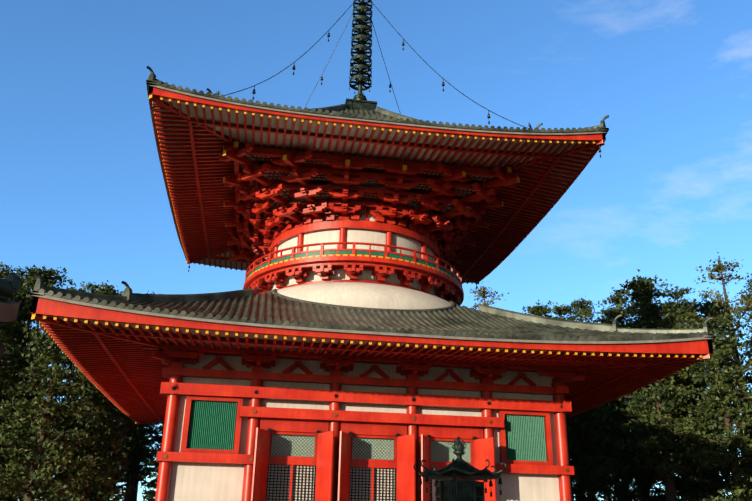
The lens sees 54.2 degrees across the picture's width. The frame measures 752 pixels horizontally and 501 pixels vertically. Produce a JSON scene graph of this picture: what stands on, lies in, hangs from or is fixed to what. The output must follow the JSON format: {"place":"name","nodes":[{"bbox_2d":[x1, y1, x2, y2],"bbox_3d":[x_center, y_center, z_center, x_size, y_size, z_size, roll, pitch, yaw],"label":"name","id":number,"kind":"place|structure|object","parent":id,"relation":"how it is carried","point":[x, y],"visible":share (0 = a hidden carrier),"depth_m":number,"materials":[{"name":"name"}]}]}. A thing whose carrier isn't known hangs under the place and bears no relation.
{"place":"outdoors","nodes":[
{"label":"outdoors","id":0,"kind":"place"},
{"bbox_2d":[0,341,5,359],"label":"neighbour hall","id":1,"kind":"structure","parent":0,"point":[2,348],"depth_m":17.22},
{"bbox_2d":[0,274,20,323],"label":"roof","id":2,"kind":"structure","parent":1,"relation":"on","point":[10,284],"depth_m":17.66,"materials":[{"name":"grey tile"}]},
{"bbox_2d":[30,86,713,500],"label":"pagoda","id":3,"kind":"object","parent":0,"point":[136,374],"depth_m":47.06,"materials":[{"name":"red wood"}]},
{"bbox_2d":[156,410,568,471],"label":"metal fittings","id":4,"kind":"object","parent":3,"relation":"attached to","point":[335,415],"visible":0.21,"depth_m":43.02,"materials":[{"name":"metal"}]},
{"bbox_2d":[188,401,544,460],"bbox_3d":[-2.007,15.027,54.496,23.380,2.740,23.380,4,-22,-8],"label":"green pagoda backing","id":5,"kind":"object","parent":3,"relation":"attached to","point":[234,418],"visible":0.02,"depth_m":42.81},
{"bbox_2d":[187,250,546,462],"bbox_3d":[-1.905,9.845,56.548,23.646,14.352,23.646,4,-22,-8],"label":"green pagoda lattice","id":6,"kind":"object","parent":3,"relation":"attached to","point":[213,430],"visible":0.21,"depth_m":43.41,"materials":[{"name":"paint"}]},
{"bbox_2d":[172,386,562,500],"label":"metal fittings","id":7,"kind":"object","parent":3,"relation":"attached to","point":[352,475],"visible":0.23,"depth_m":42.31,"materials":[{"name":"metal"}]},
{"bbox_2d":[31,94,710,423],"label":"rafter end caps","id":8,"kind":"object","parent":3,"relation":"attached to","point":[236,143],"visible":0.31,"depth_m":46.36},
{"bbox_2d":[32,66,712,340],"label":"pagoda roof tiles","id":9,"kind":"object","parent":3,"relation":"attached to","point":[271,308],"visible":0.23,"depth_m":44.62,"materials":[{"name":"grey tile"}]},
{"bbox_2d":[267,289,457,312],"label":"pagoda curb","id":10,"kind":"structure","parent":9,"relation":"on","point":[274,291],"depth_m":48.66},
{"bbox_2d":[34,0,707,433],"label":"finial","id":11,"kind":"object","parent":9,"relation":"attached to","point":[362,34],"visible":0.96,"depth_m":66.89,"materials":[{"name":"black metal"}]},
{"bbox_2d":[30,83,714,343],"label":"pagoda eave boards","id":12,"kind":"object","parent":9,"relation":"on","point":[43,296],"visible":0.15,"depth_m":40.45,"materials":[{"name":"red wood"}]},
{"bbox_2d":[267,434,519,500],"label":"pagoda shoji paper","id":13,"kind":"object","parent":3,"relation":"attached to","point":[358,453],"visible":0.27,"depth_m":42.69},
{"bbox_2d":[0,256,751,500],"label":"tree branches","id":14,"kind":"object","parent":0,"point":[669,490],"visible":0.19,"depth_m":66.87,"materials":[{"name":"green plant"}]},
{"bbox_2d":[467,252,751,499],"bbox_3d":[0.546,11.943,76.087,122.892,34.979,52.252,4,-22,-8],"label":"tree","id":15,"kind":"object","parent":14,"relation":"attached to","point":[737,308],"visible":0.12,"depth_m":76.76,"materials":[{"name":"green plant"}]},
{"bbox_2d":[0,0,751,500],"label":"sky","id":16,"kind":"structure","parent":0,"point":[83,191],"materials":[{"name":"blue"}]},
{"bbox_2d":[413,436,506,500],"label":"bronze lantern","id":17,"kind":"object","parent":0,"point":[460,476],"visible":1,"depth_m":25.08,"materials":[{"name":"metal"}]}
]}

